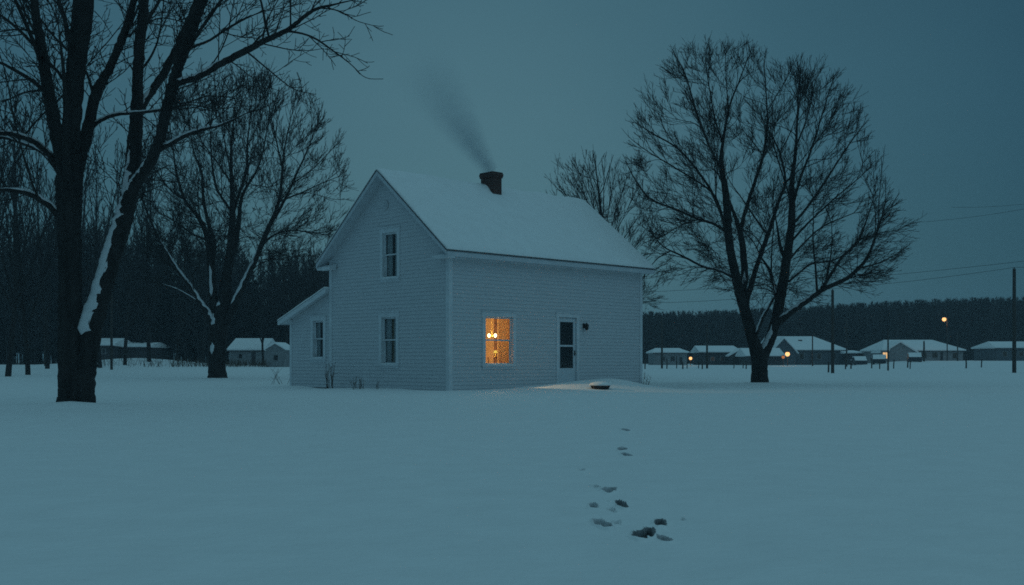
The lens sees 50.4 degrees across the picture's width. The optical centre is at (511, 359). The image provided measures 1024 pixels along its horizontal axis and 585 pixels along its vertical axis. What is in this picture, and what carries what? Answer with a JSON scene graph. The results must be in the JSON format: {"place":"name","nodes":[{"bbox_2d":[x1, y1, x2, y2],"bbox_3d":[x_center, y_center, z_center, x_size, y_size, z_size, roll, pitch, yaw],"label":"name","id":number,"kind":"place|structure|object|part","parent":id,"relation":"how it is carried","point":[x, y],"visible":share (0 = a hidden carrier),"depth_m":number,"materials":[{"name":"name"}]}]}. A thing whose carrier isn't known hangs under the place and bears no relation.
{"place":"outdoors","nodes":[
{"label":"outdoors","id":0,"kind":"place"},
{"bbox_2d":[0,358,1023,584],"bbox_3d":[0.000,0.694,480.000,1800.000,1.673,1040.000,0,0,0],"label":"snow ground","id":1,"kind":"structure","parent":0,"point":[900,473],"depth_m":8.88,"materials":[{"name":"white snow"}]},
{"bbox_2d":[0,53,42,247],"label":"bare tree","id":2,"kind":"object","parent":1,"relation":"on","point":[2,197],"visible":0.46,"depth_m":72.46,"materials":[{"name":"brown plant"}]},
{"bbox_2d":[0,78,82,376],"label":"bare tree","id":3,"kind":"object","parent":1,"relation":"on","point":[14,295],"visible":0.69,"depth_m":61.74,"materials":[{"name":"brown plant"}]},
{"bbox_2d":[44,334,44,365],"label":"utility pole","id":4,"kind":"object","parent":1,"relation":"on","point":[44,349],"visible":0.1,"depth_m":89.92,"materials":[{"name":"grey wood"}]},
{"bbox_2d":[0,151,102,368],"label":"bare tree","id":5,"kind":"object","parent":1,"relation":"on","point":[45,327],"visible":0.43,"depth_m":80.14,"materials":[{"name":"brown plant"}]},
{"bbox_2d":[0,117,117,374],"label":"bare tree","id":6,"kind":"object","parent":1,"relation":"on","point":[24,323],"visible":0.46,"depth_m":65.93,"materials":[{"name":"brown plant"}]},
{"bbox_2d":[17,94,129,309],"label":"bare tree","id":7,"kind":"object","parent":1,"relation":"on","point":[104,222],"visible":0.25,"depth_m":100.61,"materials":[{"name":"brown plant"}]},
{"bbox_2d":[41,141,133,367],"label":"bare tree","id":8,"kind":"object","parent":1,"relation":"on","point":[86,258],"visible":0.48,"depth_m":84.47,"materials":[{"name":"brown plant"}]},
{"bbox_2d":[110,294,112,369],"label":"utility pole","id":9,"kind":"object","parent":1,"relation":"on","point":[111,334],"visible":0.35,"depth_m":77.94,"materials":[{"name":"brown wood"}]},
{"bbox_2d":[100,338,130,359],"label":"house","id":10,"kind":"structure","parent":1,"relation":"on","point":[105,346],"depth_m":118.51,"materials":[{"name":"black"}]},
{"bbox_2d":[82,164,199,364],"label":"bare tree","id":11,"kind":"object","parent":1,"relation":"on","point":[127,327],"visible":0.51,"depth_m":91.86,"materials":[{"name":"brown plant"}]},
{"bbox_2d":[119,342,167,359],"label":"long shed","id":12,"kind":"structure","parent":1,"relation":"on","point":[159,349],"depth_m":120.00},
{"bbox_2d":[131,350,135,357],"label":"door","id":13,"kind":"structure","parent":12,"relation":"in","point":[133,352],"depth_m":119.95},
{"bbox_2d":[101,138,207,361],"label":"bare tree","id":14,"kind":"object","parent":1,"relation":"on","point":[147,304],"visible":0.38,"depth_m":95.83,"materials":[{"name":"brown plant"}]},
{"bbox_2d":[0,220,328,364],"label":"woods","id":15,"kind":"object","parent":1,"relation":"on","point":[164,324],"visible":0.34,"depth_m":125.89,"materials":[{"name":"brown plant"}]},
{"bbox_2d":[143,199,229,360],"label":"bare tree","id":16,"kind":"object","parent":1,"relation":"on","point":[179,327],"visible":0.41,"depth_m":100.15,"materials":[{"name":"brown plant"}]},
{"bbox_2d":[102,354,271,366],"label":"dry brush","id":17,"kind":"object","parent":1,"relation":"on","point":[239,363],"visible":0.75,"depth_m":91.14,"materials":[{"name":"brown"}]},
{"bbox_2d":[0,0,391,402],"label":"forked tree","id":18,"kind":"object","parent":1,"relation":"on","point":[79,331],"visible":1,"depth_m":22.51,"materials":[{"name":"brown plant"}]},
{"bbox_2d":[171,174,228,362],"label":"bare tree","id":19,"kind":"object","parent":1,"relation":"on","point":[204,331],"visible":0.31,"depth_m":104.58,"materials":[{"name":"brown plant"}]},
{"bbox_2d":[135,54,357,377],"bbox_3d":[-13.694,-7.468,54.996,12.283,17.407,9.984,0,0,0],"label":"maple tree","id":20,"kind":"object","parent":1,"relation":"on","point":[219,314],"visible":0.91,"depth_m":54.62,"materials":[{"name":"brown plant"}]},
{"bbox_2d":[227,338,274,364],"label":"barn","id":21,"kind":"structure","parent":1,"relation":"on","point":[244,349],"depth_m":112.00,"materials":[{"name":"black"}]},
{"bbox_2d":[235,241,297,363],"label":"bare tree","id":22,"kind":"object","parent":1,"relation":"on","point":[263,308],"visible":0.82,"depth_m":103.59,"materials":[{"name":"brown plant"}]},
{"bbox_2d":[264,342,289,366],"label":"garden shed","id":23,"kind":"structure","parent":1,"relation":"on","point":[277,354],"depth_m":88.02,"materials":[{"name":"black"}]},
{"bbox_2d":[264,235,320,343],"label":"bare tree","id":24,"kind":"object","parent":1,"relation":"on","point":[284,306],"visible":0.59,"depth_m":109.93,"materials":[{"name":"brown plant"}]},
{"bbox_2d":[275,227,331,301],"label":"bare tree","id":25,"kind":"object","parent":1,"relation":"on","point":[302,285],"visible":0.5,"depth_m":99.29,"materials":[{"name":"brown plant"}]},
{"bbox_2d":[301,246,328,295],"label":"bare tree","id":26,"kind":"object","parent":1,"relation":"on","point":[313,273],"visible":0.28,"depth_m":111.78,"materials":[{"name":"brown plant"}]},
{"bbox_2d":[325,362,335,387],"bbox_3d":[-6.057,0.537,36.590,0.492,0.979,0.767,0,0,0],"label":"dry weed","id":27,"kind":"object","parent":1,"relation":"on","point":[327,382],"visible":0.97,"depth_m":36.55,"materials":[{"name":"brown plant"}]},
{"bbox_2d":[349,376,363,388],"bbox_3d":[-5.016,0.765,35.232,0.479,0.489,0.336,0,0,30],"label":"dry weed","id":28,"kind":"object","parent":1,"relation":"on","point":[354,385],"visible":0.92,"depth_m":35.19,"materials":[{"name":"brown plant"}]},
{"bbox_2d":[277,168,654,390],"bbox_3d":[-1.683,-2.562,39.657,10.170,8.110,9.465,0,0,-45],"label":"farmhouse","id":29,"kind":"object","parent":1,"relation":"on","point":[557,281],"visible":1,"depth_m":36.12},
{"bbox_2d":[309,315,325,361],"bbox_3d":[-6.494,-0.707,38.502,0.975,1.700,1.120,0,0,-45],"label":"window","id":30,"kind":"structure","parent":29,"relation":"in","point":[314,320],"depth_m":38.41,"materials":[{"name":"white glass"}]},
{"bbox_2d":[317,322,320,355],"bbox_3d":[-6.828,-0.697,38.445,0.050,1.380,0.230,0,0,-45],"label":"curtain","id":31,"kind":"object","parent":29,"relation":"attached to","point":[319,340],"visible":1,"depth_m":38.40,"materials":[{"name":"grey fabric"}]},
{"bbox_2d":[377,311,399,367],"bbox_3d":[-3.961,-0.642,35.359,0.215,1.840,1.100,0,0,-45],"label":"window","id":32,"kind":"structure","parent":29,"relation":"in","point":[385,315],"depth_m":35.53,"materials":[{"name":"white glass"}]},
{"bbox_2d":[386,319,391,361],"bbox_3d":[-4.027,-0.607,35.614,0.049,1.600,0.295,0,0,-45],"label":"curtain","id":33,"kind":"object","parent":29,"relation":"attached to","point":[388,343],"visible":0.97,"depth_m":35.61,"materials":[{"name":"grey fabric"}]},
{"bbox_2d":[378,225,400,282],"bbox_3d":[-3.653,-3.387,35.587,0.975,1.860,1.240,0,0,-45],"label":"window","id":34,"kind":"structure","parent":29,"relation":"in","point":[384,231],"depth_m":35.54,"materials":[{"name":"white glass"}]},
{"bbox_2d":[387,234,392,276],"bbox_3d":[-3.986,-3.377,35.573,0.049,1.540,0.290,0,0,-45],"label":"curtain","id":35,"kind":"object","parent":29,"relation":"attached to","point":[389,258],"visible":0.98,"depth_m":35.58,"materials":[{"name":"grey fabric"}]},
{"bbox_2d":[395,234,396,275],"bbox_3d":[-3.677,-3.377,35.261,0.049,1.540,0.310,0,0,-45],"label":"curtain","id":36,"kind":"object","parent":29,"relation":"attached to","point":[395,255],"visible":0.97,"depth_m":35.34,"materials":[{"name":"grey fabric"}]},
{"bbox_2d":[488,319,496,337],"bbox_3d":[-0.661,-1.244,36.300,0.313,1.022,0.116,0,0,0],"label":"hanging lamp","id":37,"kind":"object","parent":29,"relation":"hanging from","point":[489,335],"visible":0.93,"depth_m":36.29,"materials":[{"name":"gold metal"}]},
{"bbox_2d":[494,319,496,362],"bbox_3d":[-0.429,-0.382,37.526,0.305,2.350,0.260,0,0,-45],"label":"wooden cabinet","id":38,"kind":"object","parent":29,"relation":"on","point":[495,332],"visible":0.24,"depth_m":37.45,"materials":[{"name":"brown wood"}]},
{"bbox_3d":[-0.532,-0.962,37.423,0.014,1.050,0.240,0,0,-45],"label":"cabinet door","id":39,"kind":"part","parent":38,"relation":"part of","materials":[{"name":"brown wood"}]},
{"bbox_2d":[481,310,517,368],"bbox_3d":[-0.440,-0.622,34.759,1.560,1.840,0.215,0,0,-45],"label":"window","id":40,"kind":"structure","parent":29,"relation":"in","point":[512,316],"depth_m":34.84,"materials":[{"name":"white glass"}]},
{"bbox_2d":[497,319,508,362],"bbox_3d":[-0.291,-0.617,35.200,0.500,1.620,0.090,0,0,-45],"label":"curtain","id":41,"kind":"object","parent":29,"relation":"attached to","point":[502,346],"visible":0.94,"depth_m":35.20,"materials":[{"name":"brown fabric"}]},
{"bbox_2d":[559,317,575,382],"bbox_3d":[1.678,-0.262,37.229,1.000,2.430,0.620,0,0,-45],"label":"door","id":42,"kind":"structure","parent":29,"relation":"in","point":[567,353],"depth_m":37.54,"materials":[{"name":"paint"}]},
{"bbox_2d":[589,381,611,389],"bbox_3d":[2.800,0.856,34.500,0.710,0.325,0.710,0,0,0],"label":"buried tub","id":43,"kind":"object","parent":1,"relation":"on","point":[600,385],"visible":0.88,"depth_m":34.25,"materials":[{"name":"grey"}]},
{"bbox_2d":[545,150,681,316],"bbox_3d":[5.018,-5.690,57.859,8.134,12.307,7.694,0,0,0],"label":"fan tree","id":44,"kind":"object","parent":1,"relation":"on","point":[614,217],"visible":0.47,"depth_m":57.59,"materials":[{"name":"brown plant"}]},
{"bbox_2d":[661,317,662,368],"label":"utility pole","id":45,"kind":"object","parent":1,"relation":"on","point":[661,342],"visible":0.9,"depth_m":119.92,"materials":[{"name":"brown wood"}]},
{"bbox_2d":[646,348,689,364],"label":"house","id":46,"kind":"structure","parent":1,"relation":"on","point":[654,355],"depth_m":172.00,"materials":[{"name":"black"}]},
{"bbox_2d":[706,323,707,368],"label":"utility pole","id":47,"kind":"object","parent":1,"relation":"on","point":[706,345],"visible":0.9,"depth_m":117.92,"materials":[{"name":"brown wood"}]},
{"bbox_2d":[690,346,739,364],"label":"house","id":48,"kind":"structure","parent":1,"relation":"on","point":[721,355],"depth_m":176.00,"materials":[{"name":"black"}]},
{"bbox_2d":[735,348,785,364],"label":"garage","id":49,"kind":"structure","parent":1,"relation":"on","point":[775,357],"depth_m":166.47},
{"bbox_2d":[769,358,776,364],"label":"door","id":50,"kind":"structure","parent":49,"relation":"in","point":[772,361],"depth_m":165.96,"materials":[{"name":"grey"}]},
{"bbox_2d":[616,32,927,381],"bbox_3d":[10.035,-5.941,42.198,12.458,14.289,8.402,0,0,0],"label":"maple tree","id":51,"kind":"object","parent":1,"relation":"on","point":[758,350],"visible":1,"depth_m":41.70,"materials":[{"name":"brown plant"}]},
{"bbox_2d":[761,336,847,364],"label":"house","id":52,"kind":"structure","parent":1,"relation":"on","point":[799,348],"depth_m":180.00,"materials":[{"name":"white"}]},
{"bbox_2d":[799,353,803,358],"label":"window","id":53,"kind":"structure","parent":52,"relation":"in","point":[801,355],"depth_m":179.98,"materials":[{"name":"black"}]},
{"bbox_2d":[816,353,821,358],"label":"window","id":54,"kind":"structure","parent":52,"relation":"in","point":[818,355],"depth_m":179.98,"materials":[{"name":"black"}]},
{"bbox_2d":[812,333,812,365],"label":"utility pole","id":55,"kind":"object","parent":1,"relation":"on","point":[812,349],"visible":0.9,"depth_m":149.91,"materials":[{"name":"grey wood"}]},
{"bbox_2d":[831,288,833,372],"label":"utility pole","id":56,"kind":"object","parent":1,"relation":"on","point":[832,333],"visible":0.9,"depth_m":79.91,"materials":[{"name":"brown wood"}]},
{"bbox_2d":[660,291,811,302],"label":"power line","id":57,"kind":"object","parent":56,"relation":"attached to","point":[711,300],"visible":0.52,"depth_m":86.15,"materials":[{"name":"grey metal"}]},
{"bbox_2d":[643,296,1023,363],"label":"woods","id":58,"kind":"object","parent":1,"relation":"on","point":[974,322],"visible":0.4,"depth_m":219.57,"materials":[{"name":"grey plant"}]},
{"bbox_2d":[846,318,846,366],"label":"utility pole","id":59,"kind":"object","parent":1,"relation":"on","point":[846,342],"visible":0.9,"depth_m":139.92,"materials":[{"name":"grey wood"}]},
{"bbox_2d":[840,350,863,364],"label":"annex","id":60,"kind":"object","parent":1,"relation":"on","point":[850,353],"visible":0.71,"depth_m":178.00,"materials":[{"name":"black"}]},
{"bbox_2d":[850,356,866,364],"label":"parked car","id":61,"kind":"object","parent":1,"relation":"on","point":[858,360],"visible":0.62,"depth_m":158.33,"materials":[{"name":"grey paint"}]},
{"bbox_2d":[873,354,885,364],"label":"parked car","id":62,"kind":"object","parent":1,"relation":"on","point":[881,358],"visible":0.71,"depth_m":148.21,"materials":[{"name":"grey paint"}]},
{"bbox_2d":[887,330,888,370],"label":"utility pole","id":63,"kind":"object","parent":1,"relation":"on","point":[887,350],"visible":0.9,"depth_m":95.95,"materials":[{"name":"brown wood"}]},
{"bbox_2d":[860,340,965,362],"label":"hip roof house","id":64,"kind":"structure","parent":1,"relation":"on","point":[899,350],"depth_m":168.00,"materials":[{"name":"white"}]},
{"bbox_2d":[880,349,889,361],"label":"lit window bay","id":65,"kind":"object","parent":64,"relation":"attached to","point":[883,351],"visible":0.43,"depth_m":166.99,"materials":[{"name":"yellow glass"}]},
{"bbox_2d":[932,352,937,357],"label":"window","id":66,"kind":"structure","parent":64,"relation":"in","point":[934,354],"depth_m":167.96,"materials":[{"name":"black"}]},
{"bbox_2d":[952,352,956,358],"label":"window","id":67,"kind":"structure","parent":64,"relation":"in","point":[954,354],"depth_m":167.96,"materials":[{"name":"black"}]},
{"bbox_2d":[907,353,921,361],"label":"parked car","id":68,"kind":"object","parent":1,"relation":"on","point":[915,357],"visible":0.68,"depth_m":150.22,"materials":[{"name":"grey paint"}]},
{"bbox_2d":[923,341,924,360],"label":"utility pole","id":69,"kind":"object","parent":1,"relation":"on","point":[923,350],"visible":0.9,"depth_m":154.91,"materials":[{"name":"brown wood"}]},
{"bbox_2d":[942,316,947,360],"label":"street lamp","id":70,"kind":"object","parent":1,"relation":"on","point":[943,318],"visible":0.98,"depth_m":161.93,"materials":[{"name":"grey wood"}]},
{"bbox_2d":[957,331,957,360],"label":"utility pole","id":71,"kind":"object","parent":1,"relation":"on","point":[957,345],"visible":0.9,"depth_m":157.93,"materials":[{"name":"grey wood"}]},
{"bbox_2d":[971,341,1023,360],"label":"house","id":72,"kind":"structure","parent":1,"relation":"on","point":[994,351],"depth_m":169.21,"materials":[{"name":"black"}]},
{"bbox_2d":[1002,351,1007,356],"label":"window","id":73,"kind":"structure","parent":72,"relation":"in","point":[1004,353],"depth_m":167.92,"materials":[{"name":"black"}]},
{"bbox_2d":[1019,351,1023,356],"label":"window","id":74,"kind":"structure","parent":72,"relation":"in","point":[1021,353],"depth_m":167.96,"materials":[{"name":"black"}]},
{"bbox_2d":[1012,267,1015,372],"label":"utility pole","id":75,"kind":"object","parent":1,"relation":"on","point":[1014,323],"visible":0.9,"depth_m":81.89,"materials":[{"name":"brown wood"}]},
{"bbox_2d":[833,267,1013,288],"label":"power line","id":76,"kind":"object","parent":75,"relation":"attached to","point":[932,278],"visible":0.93,"depth_m":81.09,"materials":[{"name":"grey metal"}]},
{"bbox_2d":[0,0,1023,359],"label":"sky","id":77,"kind":"structure","parent":0,"point":[461,90],"materials":[{"name":"blue"}]},
{"bbox_2d":[655,261,1021,291],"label":"power line","id":78,"kind":"object","parent":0,"point":[852,278],"visible":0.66,"depth_m":84.66,"materials":[{"name":"grey metal"}]},
{"bbox_2d":[893,209,1021,223],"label":"power line","id":79,"kind":"object","parent":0,"point":[958,218],"visible":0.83,"depth_m":81.72,"materials":[{"name":"grey metal"}]}
]}

